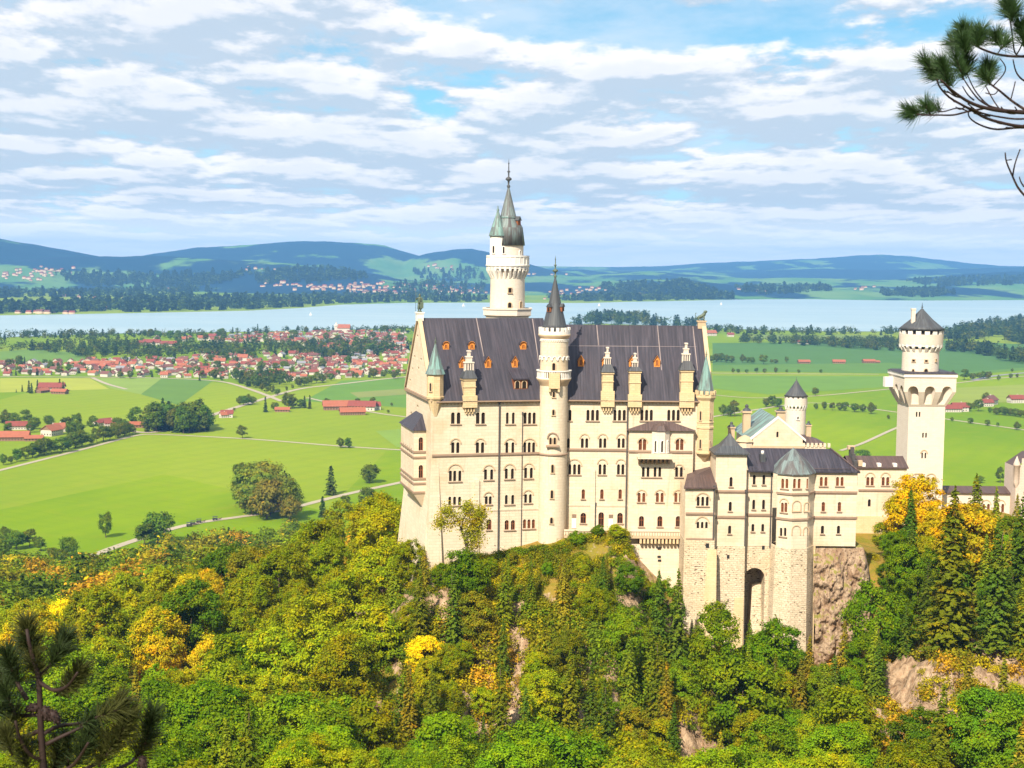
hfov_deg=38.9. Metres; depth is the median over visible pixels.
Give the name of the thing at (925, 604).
spruce tree
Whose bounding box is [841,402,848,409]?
field tree
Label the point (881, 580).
broadleaf tree
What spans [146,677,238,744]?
broadleaf tree
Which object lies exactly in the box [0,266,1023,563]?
grass field
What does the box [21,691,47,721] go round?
broadleaf tree
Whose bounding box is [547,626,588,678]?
broadleaf tree
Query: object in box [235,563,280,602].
broadleaf tree
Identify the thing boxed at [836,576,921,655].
broadleaf tree
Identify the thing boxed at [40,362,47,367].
house
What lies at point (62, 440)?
field tree
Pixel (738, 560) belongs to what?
residential wing
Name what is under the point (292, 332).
field tree
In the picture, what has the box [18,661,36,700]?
broadleaf tree
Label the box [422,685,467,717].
broadleaf tree
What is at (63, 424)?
house
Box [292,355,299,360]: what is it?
house
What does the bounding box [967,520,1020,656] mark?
spruce tree
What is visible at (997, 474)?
field tree
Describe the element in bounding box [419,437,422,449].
window
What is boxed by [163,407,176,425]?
field tree
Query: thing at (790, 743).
broadleaf tree
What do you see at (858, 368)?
field
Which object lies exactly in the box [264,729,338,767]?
broadleaf tree
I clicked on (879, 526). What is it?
broadleaf tree
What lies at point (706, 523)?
window
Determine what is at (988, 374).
field tree
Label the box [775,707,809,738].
broadleaf tree
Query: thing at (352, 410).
barn
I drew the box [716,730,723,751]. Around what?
spruce tree
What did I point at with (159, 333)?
field tree
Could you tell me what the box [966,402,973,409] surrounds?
field tree
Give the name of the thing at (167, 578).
broadleaf tree
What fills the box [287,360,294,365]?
house
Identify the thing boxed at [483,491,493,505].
window
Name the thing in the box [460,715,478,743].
broadleaf tree
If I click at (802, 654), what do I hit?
broadleaf tree
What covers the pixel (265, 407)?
spruce tree
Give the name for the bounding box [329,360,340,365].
house
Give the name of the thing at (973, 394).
field
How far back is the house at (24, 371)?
2376.34 m
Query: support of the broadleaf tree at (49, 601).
on the hillside
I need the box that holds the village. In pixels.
[2,263,875,313]
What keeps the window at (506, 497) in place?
in the palace
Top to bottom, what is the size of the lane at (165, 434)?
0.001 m
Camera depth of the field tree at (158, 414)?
1595.16 m
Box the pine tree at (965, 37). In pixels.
[892,0,1023,195]
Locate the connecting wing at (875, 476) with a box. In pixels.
[843,445,908,533]
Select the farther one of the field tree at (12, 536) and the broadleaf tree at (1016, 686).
the field tree at (12, 536)
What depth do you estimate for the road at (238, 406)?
2043.46 m
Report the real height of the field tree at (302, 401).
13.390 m
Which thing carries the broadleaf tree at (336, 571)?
on the hillside
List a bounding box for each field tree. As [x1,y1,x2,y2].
[0,408,11,423]
[0,453,6,464]
[0,526,11,537]
[0,535,13,550]
[3,423,12,430]
[4,358,14,364]
[4,412,21,420]
[6,530,26,548]
[12,448,22,460]
[14,355,22,361]
[15,359,22,365]
[15,366,22,373]
[19,409,31,419]
[20,446,30,458]
[23,528,36,546]
[25,421,36,432]
[27,417,40,427]
[27,442,41,456]
[31,536,46,550]
[33,440,46,455]
[35,437,54,454]
[43,415,55,424]
[45,440,57,452]
[45,547,56,556]
[53,436,72,451]
[54,548,68,562]
[55,365,63,374]
[57,536,80,552]
[59,416,71,423]
[65,420,76,434]
[65,435,73,449]
[68,431,83,447]
[71,412,82,422]
[74,430,88,444]
[76,422,84,430]
[86,415,99,427]
[86,434,95,444]
[90,428,102,442]
[96,511,112,537]
[97,425,111,440]
[102,425,116,438]
[110,422,126,437]
[112,417,121,423]
[118,421,131,435]
[125,423,136,431]
[126,406,142,420]
[127,370,133,377]
[133,522,154,544]
[139,412,149,427]
[139,511,175,542]
[143,401,172,431]
[143,408,160,430]
[147,329,154,337]
[154,331,162,337]
[159,402,177,426]
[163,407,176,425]
[165,330,174,338]
[173,406,195,433]
[173,406,200,432]
[177,400,195,429]
[187,399,212,418]
[189,411,209,431]
[192,365,200,372]
[195,404,215,430]
[203,348,211,353]
[210,369,219,378]
[213,360,222,366]
[228,463,267,487]
[230,367,238,379]
[230,467,265,497]
[230,479,247,508]
[231,462,244,470]
[232,484,264,514]
[235,425,247,437]
[238,395,250,403]
[241,471,284,512]
[243,371,253,381]
[244,484,283,518]
[245,458,290,479]
[245,482,274,511]
[248,396,256,402]
[256,360,265,368]
[256,477,286,515]
[259,383,264,389]
[269,385,274,391]
[271,402,278,408]
[272,363,278,368]
[276,476,303,516]
[279,494,302,520]
[280,474,294,486]
[282,392,296,406]
[288,329,299,338]
[294,376,302,386]
[296,399,304,407]
[301,376,310,385]
[312,371,321,382]
[318,360,326,365]
[323,332,328,338]
[327,349,334,356]
[336,437,344,447]
[340,495,350,501]
[344,355,350,362]
[344,437,351,447]
[358,462,381,482]
[358,487,374,502]
[368,368,378,377]
[380,370,387,375]
[381,325,389,330]
[384,333,391,341]
[391,371,397,377]
[397,334,403,340]
[718,404,726,415]
[726,405,733,415]
[728,356,734,362]
[728,400,739,413]
[739,354,745,362]
[759,354,768,362]
[762,398,769,406]
[768,395,776,405]
[772,398,781,406]
[811,387,818,395]
[836,402,842,409]
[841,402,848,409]
[850,403,859,410]
[854,449,870,455]
[859,404,866,410]
[867,402,876,413]
[960,368,970,378]
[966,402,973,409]
[974,399,984,409]
[981,392,989,398]
[984,371,991,377]
[992,407,999,414]
[994,467,1003,482]
[1002,408,1009,413]
[1011,408,1019,415]
[1013,421,1020,428]
[1016,410,1022,416]
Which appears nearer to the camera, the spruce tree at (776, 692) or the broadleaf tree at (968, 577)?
the spruce tree at (776, 692)
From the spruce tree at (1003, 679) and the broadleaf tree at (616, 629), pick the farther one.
the broadleaf tree at (616, 629)
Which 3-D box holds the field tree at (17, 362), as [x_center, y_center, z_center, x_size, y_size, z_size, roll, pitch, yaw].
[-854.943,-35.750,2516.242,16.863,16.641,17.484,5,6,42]
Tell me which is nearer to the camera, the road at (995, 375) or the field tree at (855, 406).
the field tree at (855, 406)
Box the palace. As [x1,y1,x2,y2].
[397,294,715,590]
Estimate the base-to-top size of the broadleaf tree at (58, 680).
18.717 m
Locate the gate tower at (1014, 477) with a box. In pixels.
[1004,451,1023,517]
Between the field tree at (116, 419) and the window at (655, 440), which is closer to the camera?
the window at (655, 440)
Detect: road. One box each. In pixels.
[0,376,281,400]
[136,376,405,432]
[972,372,1023,379]
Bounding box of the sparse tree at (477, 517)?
[430,494,492,575]
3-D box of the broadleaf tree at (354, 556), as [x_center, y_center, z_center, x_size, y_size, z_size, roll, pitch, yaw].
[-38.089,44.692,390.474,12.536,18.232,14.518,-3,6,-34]
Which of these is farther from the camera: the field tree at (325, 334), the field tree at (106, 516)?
the field tree at (325, 334)
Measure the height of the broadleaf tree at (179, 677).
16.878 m
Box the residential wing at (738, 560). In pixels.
[679,433,859,665]
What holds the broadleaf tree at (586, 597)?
on the hillside
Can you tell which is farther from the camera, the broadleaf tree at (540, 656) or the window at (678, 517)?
the window at (678, 517)
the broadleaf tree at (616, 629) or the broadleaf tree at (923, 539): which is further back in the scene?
the broadleaf tree at (923, 539)
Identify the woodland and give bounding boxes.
[0,263,1023,313]
[0,518,393,614]
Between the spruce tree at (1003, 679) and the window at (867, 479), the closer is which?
the spruce tree at (1003, 679)
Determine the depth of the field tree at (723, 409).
1833.85 m
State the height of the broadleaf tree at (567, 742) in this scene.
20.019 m
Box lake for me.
[0,299,1023,336]
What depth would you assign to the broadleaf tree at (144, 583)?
406.13 m
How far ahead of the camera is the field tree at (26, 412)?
1657.72 m
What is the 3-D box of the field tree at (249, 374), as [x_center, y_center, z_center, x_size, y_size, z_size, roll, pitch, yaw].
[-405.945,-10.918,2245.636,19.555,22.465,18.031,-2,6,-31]
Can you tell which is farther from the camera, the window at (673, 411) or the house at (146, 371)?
the house at (146, 371)
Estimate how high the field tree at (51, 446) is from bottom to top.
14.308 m
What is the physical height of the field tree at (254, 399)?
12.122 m
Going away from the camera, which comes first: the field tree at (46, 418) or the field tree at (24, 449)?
the field tree at (24, 449)
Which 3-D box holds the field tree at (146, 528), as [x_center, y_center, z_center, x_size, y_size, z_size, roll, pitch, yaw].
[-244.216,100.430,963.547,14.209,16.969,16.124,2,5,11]
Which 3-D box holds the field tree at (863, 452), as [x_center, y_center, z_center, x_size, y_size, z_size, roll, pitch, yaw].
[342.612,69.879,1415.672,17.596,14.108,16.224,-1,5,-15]
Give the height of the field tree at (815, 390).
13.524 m
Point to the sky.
(630, 133)
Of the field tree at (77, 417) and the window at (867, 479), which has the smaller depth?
the window at (867, 479)
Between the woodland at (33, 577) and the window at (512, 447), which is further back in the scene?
the woodland at (33, 577)
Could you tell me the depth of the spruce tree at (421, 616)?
282.60 m
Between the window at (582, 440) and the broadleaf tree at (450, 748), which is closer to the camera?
the broadleaf tree at (450, 748)
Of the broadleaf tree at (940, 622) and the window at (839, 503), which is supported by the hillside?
the broadleaf tree at (940, 622)
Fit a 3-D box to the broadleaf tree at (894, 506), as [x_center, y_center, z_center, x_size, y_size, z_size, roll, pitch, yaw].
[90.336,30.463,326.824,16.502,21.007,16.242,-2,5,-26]
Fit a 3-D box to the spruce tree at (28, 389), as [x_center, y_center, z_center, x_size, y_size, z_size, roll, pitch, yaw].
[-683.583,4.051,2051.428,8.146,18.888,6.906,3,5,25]
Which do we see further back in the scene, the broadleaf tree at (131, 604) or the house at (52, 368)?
the house at (52, 368)
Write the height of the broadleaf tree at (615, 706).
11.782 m
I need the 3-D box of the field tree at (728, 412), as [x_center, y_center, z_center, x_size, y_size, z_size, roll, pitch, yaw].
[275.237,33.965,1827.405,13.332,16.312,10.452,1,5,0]
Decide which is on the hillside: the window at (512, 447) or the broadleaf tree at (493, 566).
the broadleaf tree at (493, 566)
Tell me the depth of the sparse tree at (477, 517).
292.81 m
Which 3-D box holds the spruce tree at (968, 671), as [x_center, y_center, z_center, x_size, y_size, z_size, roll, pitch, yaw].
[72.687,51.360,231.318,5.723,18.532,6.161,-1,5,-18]
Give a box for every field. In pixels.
[0,349,84,361]
[0,378,107,392]
[97,378,161,393]
[142,378,211,404]
[306,378,405,407]
[350,389,405,397]
[376,429,400,446]
[713,340,1023,372]
[713,363,1023,374]
[713,375,888,393]
[738,335,890,338]
[948,384,1023,403]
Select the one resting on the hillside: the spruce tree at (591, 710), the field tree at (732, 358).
the spruce tree at (591, 710)
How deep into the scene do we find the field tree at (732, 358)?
2832.44 m
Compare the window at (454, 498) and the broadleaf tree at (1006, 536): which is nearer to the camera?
the window at (454, 498)
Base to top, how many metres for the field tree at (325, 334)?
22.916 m
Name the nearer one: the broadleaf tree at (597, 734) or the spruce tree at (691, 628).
the broadleaf tree at (597, 734)
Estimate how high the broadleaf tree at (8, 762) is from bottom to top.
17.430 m
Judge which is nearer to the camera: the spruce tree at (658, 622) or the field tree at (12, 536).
the spruce tree at (658, 622)
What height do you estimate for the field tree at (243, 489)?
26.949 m
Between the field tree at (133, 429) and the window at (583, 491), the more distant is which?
the field tree at (133, 429)
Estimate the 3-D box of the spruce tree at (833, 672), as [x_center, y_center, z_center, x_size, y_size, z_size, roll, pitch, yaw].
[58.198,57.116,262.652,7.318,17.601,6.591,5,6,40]
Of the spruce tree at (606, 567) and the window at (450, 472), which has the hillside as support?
the spruce tree at (606, 567)
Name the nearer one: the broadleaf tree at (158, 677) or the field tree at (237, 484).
the broadleaf tree at (158, 677)
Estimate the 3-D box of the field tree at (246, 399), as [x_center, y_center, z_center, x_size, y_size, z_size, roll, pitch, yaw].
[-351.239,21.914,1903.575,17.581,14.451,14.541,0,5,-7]
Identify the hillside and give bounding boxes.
[116,508,1023,765]
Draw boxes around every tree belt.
[0,328,400,358]
[24,330,406,377]
[193,323,405,386]
[404,321,711,349]
[570,308,702,325]
[708,324,900,350]
[943,313,1023,361]
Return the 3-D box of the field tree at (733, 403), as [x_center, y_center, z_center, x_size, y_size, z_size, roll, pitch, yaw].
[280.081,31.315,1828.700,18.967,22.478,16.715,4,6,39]
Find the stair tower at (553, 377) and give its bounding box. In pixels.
[536,256,571,543]
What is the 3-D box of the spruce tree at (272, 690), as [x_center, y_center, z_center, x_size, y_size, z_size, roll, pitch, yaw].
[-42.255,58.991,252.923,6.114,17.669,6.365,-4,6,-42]
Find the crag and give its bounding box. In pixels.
[813,541,872,669]
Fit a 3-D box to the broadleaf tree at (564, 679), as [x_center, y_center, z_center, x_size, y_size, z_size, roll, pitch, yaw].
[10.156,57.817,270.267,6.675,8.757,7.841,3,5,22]
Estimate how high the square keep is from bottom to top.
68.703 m
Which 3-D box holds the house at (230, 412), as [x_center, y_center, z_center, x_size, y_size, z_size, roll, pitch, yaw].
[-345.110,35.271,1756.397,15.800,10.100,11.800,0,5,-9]
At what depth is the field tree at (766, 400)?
1950.73 m
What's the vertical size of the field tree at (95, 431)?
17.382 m
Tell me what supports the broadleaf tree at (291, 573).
on the hillside
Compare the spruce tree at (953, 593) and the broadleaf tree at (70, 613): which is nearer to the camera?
the spruce tree at (953, 593)
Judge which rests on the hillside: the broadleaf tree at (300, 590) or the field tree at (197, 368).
the broadleaf tree at (300, 590)
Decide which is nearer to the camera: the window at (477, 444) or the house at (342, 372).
the window at (477, 444)
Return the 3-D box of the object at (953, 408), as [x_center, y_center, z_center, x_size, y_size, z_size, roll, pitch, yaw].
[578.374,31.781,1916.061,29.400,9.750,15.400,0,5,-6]
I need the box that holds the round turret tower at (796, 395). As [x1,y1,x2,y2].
[784,377,807,434]
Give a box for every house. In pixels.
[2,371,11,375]
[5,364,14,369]
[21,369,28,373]
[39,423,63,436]
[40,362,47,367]
[45,370,52,374]
[49,366,56,371]
[54,422,65,431]
[61,370,68,375]
[68,368,75,374]
[80,368,87,372]
[83,360,119,366]
[103,419,115,425]
[140,369,149,375]
[155,361,164,366]
[157,365,165,369]
[160,371,168,377]
[177,356,188,360]
[183,364,191,369]
[184,373,191,377]
[197,335,206,339]
[214,357,225,362]
[218,411,228,417]
[220,409,233,417]
[240,361,250,366]
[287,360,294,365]
[288,350,298,355]
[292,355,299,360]
[299,366,308,370]
[307,352,317,356]
[325,370,336,377]
[326,362,334,367]
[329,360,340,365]
[335,373,340,378]
[340,370,349,374]
[345,373,351,377]
[351,370,364,376]
[356,361,364,366]
[376,401,381,409]
[379,362,390,366]
[389,350,399,355]
[398,358,408,363]
[707,330,716,335]
[727,332,734,336]
[727,404,829,541]
[951,401,969,411]
[980,398,994,406]
[983,394,998,404]
[1006,394,1023,402]
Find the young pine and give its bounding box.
[0,607,170,767]
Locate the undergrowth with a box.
[351,525,1023,767]
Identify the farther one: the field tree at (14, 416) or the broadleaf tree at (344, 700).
the field tree at (14, 416)
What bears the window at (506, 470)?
in the palace
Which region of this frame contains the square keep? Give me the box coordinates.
[883,303,957,508]
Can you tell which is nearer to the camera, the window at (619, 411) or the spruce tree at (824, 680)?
the spruce tree at (824, 680)
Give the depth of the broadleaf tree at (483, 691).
267.94 m
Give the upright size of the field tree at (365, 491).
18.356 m
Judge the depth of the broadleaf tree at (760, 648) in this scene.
281.89 m
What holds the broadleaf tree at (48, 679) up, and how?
on the hillside
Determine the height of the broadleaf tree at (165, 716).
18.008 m
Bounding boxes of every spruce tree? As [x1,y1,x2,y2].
[13,585,21,608]
[26,380,29,392]
[131,667,141,704]
[144,412,151,431]
[163,401,173,429]
[171,407,182,432]
[215,718,238,767]
[231,701,261,767]
[262,674,281,728]
[263,397,267,411]
[307,395,310,408]
[318,496,326,517]
[323,466,337,495]
[384,546,405,611]
[398,660,421,744]
[405,567,433,653]
[416,546,430,592]
[417,662,441,733]
[440,565,464,656]
[478,714,488,744]
[487,659,514,743]
[490,558,517,626]
[491,616,513,682]
[505,555,514,590]
[515,687,532,738]
[522,558,538,609]
[553,559,575,624]
[554,555,564,597]
[556,648,583,734]
[579,663,598,733]
[591,677,616,744]
[595,555,609,590]
[604,555,610,582]
[617,632,644,709]
[639,620,659,699]
[646,635,668,721]
[648,571,669,644]
[652,661,681,741]
[663,568,689,675]
[664,702,681,762]
[688,619,693,642]
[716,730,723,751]
[731,680,738,713]
[743,640,756,713]
[744,620,752,649]
[753,659,774,716]
[763,619,775,670]
[766,716,778,756]
[770,654,784,720]
[788,659,809,723]
[801,634,818,697]
[805,699,821,757]
[811,663,829,707]
[821,654,842,723]
[833,621,849,674]
[862,621,889,694]
[866,635,890,708]
[893,602,915,659]
[897,487,920,565]
[901,522,918,587]
[909,485,986,658]
[912,558,940,638]
[927,683,958,767]
[933,566,944,621]
[948,649,981,740]
[963,588,976,629]
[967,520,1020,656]
[968,473,986,552]
[968,534,992,612]
[978,658,1012,763]
[990,486,1001,519]
[1001,526,1014,580]
[1002,568,1017,634]
[1003,492,1023,599]
[1003,576,1023,661]
[1008,717,1023,767]
[1009,493,1021,532]
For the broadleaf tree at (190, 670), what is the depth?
303.78 m
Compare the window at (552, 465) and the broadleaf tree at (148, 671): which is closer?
the broadleaf tree at (148, 671)
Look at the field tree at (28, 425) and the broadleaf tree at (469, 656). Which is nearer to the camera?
the broadleaf tree at (469, 656)
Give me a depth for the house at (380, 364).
2599.97 m
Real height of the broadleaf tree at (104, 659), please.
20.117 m
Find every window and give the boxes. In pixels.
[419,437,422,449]
[419,465,422,477]
[428,382,432,391]
[447,463,462,482]
[448,497,461,506]
[450,412,461,424]
[450,438,460,452]
[474,438,485,452]
[475,412,485,424]
[482,464,494,480]
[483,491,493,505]
[486,519,492,530]
[503,463,515,479]
[504,438,515,452]
[504,495,514,505]
[504,520,515,530]
[505,412,515,424]
[522,519,535,529]
[523,412,536,424]
[523,438,536,451]
[523,463,534,479]
[523,489,533,503]
[548,437,552,444]
[549,490,553,498]
[549,517,553,524]
[550,464,554,473]
[551,362,555,370]
[552,437,556,444]
[567,410,571,421]
[567,458,581,475]
[579,433,589,447]
[579,513,586,524]
[581,489,585,499]
[585,410,599,421]
[597,433,607,447]
[597,458,607,475]
[599,489,604,499]
[612,410,626,421]
[615,458,625,475]
[616,433,625,447]
[616,513,623,524]
[617,489,622,499]
[636,489,646,502]
[637,437,647,449]
[638,516,644,527]
[639,410,653,421]
[641,467,661,477]
[653,440,657,452]
[654,489,664,502]
[656,516,663,527]
[660,440,664,452]
[666,410,680,421]
[673,489,679,502]
[674,437,684,449]
[674,464,684,477]
[675,516,679,527]
[695,492,710,506]
[695,516,709,527]
[698,411,701,420]
[698,439,701,449]
[728,502,732,511]
[751,500,755,510]
[761,500,765,510]
[778,528,786,537]
[779,498,788,513]
[780,479,788,489]
[792,479,801,489]
[819,477,828,486]
[820,502,825,512]
[835,477,844,486]
[837,502,841,512]
[865,472,874,486]
[880,472,890,486]
[982,499,991,509]
[997,499,1005,512]
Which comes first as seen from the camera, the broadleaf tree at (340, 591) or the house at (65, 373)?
the broadleaf tree at (340, 591)
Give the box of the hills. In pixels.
[0,239,1023,299]
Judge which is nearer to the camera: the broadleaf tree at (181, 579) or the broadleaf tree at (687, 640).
the broadleaf tree at (687, 640)
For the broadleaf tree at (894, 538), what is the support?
on the hillside
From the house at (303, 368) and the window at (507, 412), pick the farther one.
the house at (303, 368)
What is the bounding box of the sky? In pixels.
[0,0,1023,266]
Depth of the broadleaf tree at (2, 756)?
175.63 m
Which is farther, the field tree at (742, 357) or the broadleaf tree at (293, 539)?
the field tree at (742, 357)
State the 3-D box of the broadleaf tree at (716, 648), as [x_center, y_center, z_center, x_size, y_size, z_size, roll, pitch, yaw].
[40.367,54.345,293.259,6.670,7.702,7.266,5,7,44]
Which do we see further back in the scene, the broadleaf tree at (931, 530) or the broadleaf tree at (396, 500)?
the broadleaf tree at (396, 500)
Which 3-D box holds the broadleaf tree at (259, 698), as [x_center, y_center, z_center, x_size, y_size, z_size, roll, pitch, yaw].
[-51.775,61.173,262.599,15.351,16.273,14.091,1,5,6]
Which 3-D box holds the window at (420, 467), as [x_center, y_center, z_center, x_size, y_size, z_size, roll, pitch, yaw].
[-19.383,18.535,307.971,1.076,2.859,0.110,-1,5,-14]
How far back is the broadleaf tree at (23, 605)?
377.09 m
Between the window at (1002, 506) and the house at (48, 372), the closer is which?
the window at (1002, 506)
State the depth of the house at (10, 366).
2462.37 m
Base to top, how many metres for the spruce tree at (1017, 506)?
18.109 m
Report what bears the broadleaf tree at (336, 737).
on the hillside
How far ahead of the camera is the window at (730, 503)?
301.41 m
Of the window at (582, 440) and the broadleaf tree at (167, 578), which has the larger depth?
the broadleaf tree at (167, 578)
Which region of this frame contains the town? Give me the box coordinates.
[0,328,409,378]
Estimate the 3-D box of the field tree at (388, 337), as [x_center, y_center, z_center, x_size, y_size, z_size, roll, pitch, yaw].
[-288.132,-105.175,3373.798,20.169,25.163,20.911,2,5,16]
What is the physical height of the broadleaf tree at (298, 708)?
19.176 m
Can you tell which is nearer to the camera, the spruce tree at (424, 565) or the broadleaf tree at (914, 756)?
the broadleaf tree at (914, 756)
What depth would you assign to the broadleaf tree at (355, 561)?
328.90 m
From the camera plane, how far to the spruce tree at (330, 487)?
1179.42 m
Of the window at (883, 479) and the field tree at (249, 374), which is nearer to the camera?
the window at (883, 479)
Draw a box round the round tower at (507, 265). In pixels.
[483,162,531,317]
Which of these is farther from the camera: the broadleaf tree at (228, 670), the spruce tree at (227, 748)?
the broadleaf tree at (228, 670)
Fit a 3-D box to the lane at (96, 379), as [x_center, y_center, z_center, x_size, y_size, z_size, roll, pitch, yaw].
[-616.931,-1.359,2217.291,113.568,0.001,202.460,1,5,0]
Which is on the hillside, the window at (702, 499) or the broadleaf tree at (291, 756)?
the broadleaf tree at (291, 756)
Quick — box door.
[598,512,603,527]
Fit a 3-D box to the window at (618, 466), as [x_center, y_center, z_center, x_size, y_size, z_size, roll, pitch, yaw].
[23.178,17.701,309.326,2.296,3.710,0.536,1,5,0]
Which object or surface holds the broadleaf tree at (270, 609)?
on the hillside
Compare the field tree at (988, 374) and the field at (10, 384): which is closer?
the field at (10, 384)
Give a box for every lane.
[0,434,400,470]
[90,482,399,555]
[92,378,126,388]
[311,398,405,416]
[714,403,1023,429]
[718,376,1022,397]
[746,373,779,373]
[840,427,896,450]
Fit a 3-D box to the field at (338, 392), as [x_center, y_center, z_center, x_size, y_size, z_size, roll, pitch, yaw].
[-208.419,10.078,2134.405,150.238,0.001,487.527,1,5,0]
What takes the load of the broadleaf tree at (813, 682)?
on the hillside
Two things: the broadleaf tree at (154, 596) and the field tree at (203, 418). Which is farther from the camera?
the field tree at (203, 418)
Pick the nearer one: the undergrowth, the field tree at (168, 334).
the undergrowth
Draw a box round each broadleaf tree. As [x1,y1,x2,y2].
[0,604,61,649]
[0,608,17,623]
[0,704,51,749]
[0,750,37,767]
[0,754,47,767]
[2,596,49,621]
[6,718,52,767]
[8,627,65,668]
[9,667,34,704]
[15,606,70,650]
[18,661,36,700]
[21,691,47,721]
[26,635,103,694]
[26,684,104,724]
[31,697,87,738]
[46,594,80,619]
[46,598,62,617]
[55,646,133,703]
[55,663,92,687]
[59,587,99,645]
[64,721,162,767]
[73,603,119,649]
[75,583,133,645]
[80,662,131,727]
[81,744,188,767]
[84,634,132,674]
[87,635,133,680]
[96,693,175,764]
[106,570,144,598]
[111,587,146,652]
[122,605,171,669]
[123,578,159,597]
[126,604,189,679]
[126,676,196,727]
[135,589,167,632]
[136,718,209,765]
[138,662,184,683]
[142,564,177,605]
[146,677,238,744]
[147,670,185,685]
[153,575,226,669]
[154,669,202,722]
[161,744,195,764]
[169,571,206,608]
[169,758,221,767]
[173,564,201,580]
[174,582,228,639]
[178,568,223,597]
[181,664,202,679]
[184,629,248,670]
[186,712,265,767]
[189,682,267,758]
[192,653,259,691]
[194,541,245,600]
[196,679,265,739]
[198,568,225,626]
[201,632,257,682]
[215,604,258,637]
[220,718,287,767]
[221,628,271,669]
[222,544,283,581]
[222,574,280,631]
[223,587,259,609]
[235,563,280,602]
[240,623,310,693]
[248,672,286,717]
[251,601,312,669]
[251,688,330,738]
[253,541,309,605]
[260,601,293,646]
[262,737,324,767]
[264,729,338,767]
[272,620,318,676]
[278,668,353,728]
[280,579,315,608]
[281,543,316,589]
[281,592,349,671]
[281,721,361,767]
[286,522,331,591]
[289,517,346,585]
[297,705,365,752]
[298,626,362,680]
[304,568,382,632]
[304,600,353,636]
[306,533,353,588]
[311,625,386,705]
[312,564,347,594]
[316,742,380,767]
[323,499,364,541]
[325,692,377,713]
[343,490,400,554]
[343,689,405,762]
[345,544,379,592]
[346,530,384,562]
[349,536,411,605]
[350,600,407,664]
[352,495,401,561]
[365,498,401,540]
[366,745,418,767]
[373,530,397,545]
[387,752,470,767]
[388,537,428,584]
[395,601,428,632]
[402,695,427,727]
[403,635,445,672]
[404,707,476,767]
[408,731,482,767]
[412,655,445,697]
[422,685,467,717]
[430,563,446,586]
[432,643,466,681]
[440,545,494,607]
[440,679,462,706]
[450,640,475,672]
[453,590,500,643]
[459,739,505,767]
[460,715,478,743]
[468,686,496,715]
[471,715,569,767]
[475,737,559,767]
[479,557,498,577]
[506,551,518,563]
[518,657,550,698]
[519,667,564,729]
[523,711,617,767]
[524,651,548,669]
[540,561,553,576]
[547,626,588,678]
[551,673,583,704]
[556,722,624,767]
[568,530,585,546]
[573,555,591,580]
[575,584,617,620]
[590,524,604,537]
[592,696,631,740]
[593,678,612,700]
[594,723,683,767]
[595,741,657,767]
[602,604,649,665]
[609,524,624,538]
[610,702,652,765]
[613,560,645,596]
[613,620,644,652]
[621,703,647,730]
[643,576,680,623]
[645,718,679,751]
[663,655,704,702]
[667,746,739,767]
[679,638,690,650]
[687,599,742,695]
[692,649,795,741]
[697,707,731,738]
[703,635,723,659]
[708,742,763,767]
[729,707,768,757]
[733,644,756,661]
[738,712,806,767]
[741,615,803,691]
[760,733,790,755]
[763,757,826,767]
[774,666,800,708]
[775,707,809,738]
[793,649,806,673]
[793,711,830,744]
[793,720,880,767]
[798,747,864,767]
[803,662,843,705]
[807,683,887,767]
[835,666,865,694]
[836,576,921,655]
[842,629,888,684]
[869,737,952,767]
[870,521,895,551]
[875,561,892,590]
[878,717,888,747]
[879,530,908,560]
[879,532,904,551]
[882,473,947,535]
[883,704,950,760]
[884,542,926,598]
[890,616,922,645]
[899,573,935,614]
[913,505,952,555]
[914,534,941,568]
[921,548,950,585]
[927,502,1005,592]
[931,603,965,629]
[933,557,973,591]
[940,685,1023,767]
[968,761,1004,767]
[975,571,1007,605]
[977,610,992,634]
[979,538,1021,581]
[995,708,1023,767]
[998,514,1020,542]
[998,595,1021,623]
[999,534,1012,572]
[1006,756,1023,767]
[1008,681,1023,694]
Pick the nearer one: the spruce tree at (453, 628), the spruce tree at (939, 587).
the spruce tree at (453, 628)
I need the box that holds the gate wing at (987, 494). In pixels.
[942,486,1010,513]
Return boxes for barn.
[0,431,30,440]
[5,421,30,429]
[24,435,43,440]
[34,387,50,392]
[37,382,66,388]
[50,388,68,393]
[93,417,111,425]
[128,421,144,427]
[142,339,160,344]
[160,341,176,345]
[274,407,290,411]
[322,400,348,409]
[339,407,365,414]
[347,400,377,410]
[797,360,810,363]
[832,359,845,363]
[862,359,875,362]
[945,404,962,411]
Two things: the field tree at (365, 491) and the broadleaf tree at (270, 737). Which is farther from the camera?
the field tree at (365, 491)
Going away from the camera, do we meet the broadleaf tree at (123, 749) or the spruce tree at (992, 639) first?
the broadleaf tree at (123, 749)
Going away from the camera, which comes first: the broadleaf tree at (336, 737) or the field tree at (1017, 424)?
the broadleaf tree at (336, 737)
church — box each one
[234,351,248,360]
[334,322,350,332]
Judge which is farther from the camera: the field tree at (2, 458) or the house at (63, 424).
the house at (63, 424)

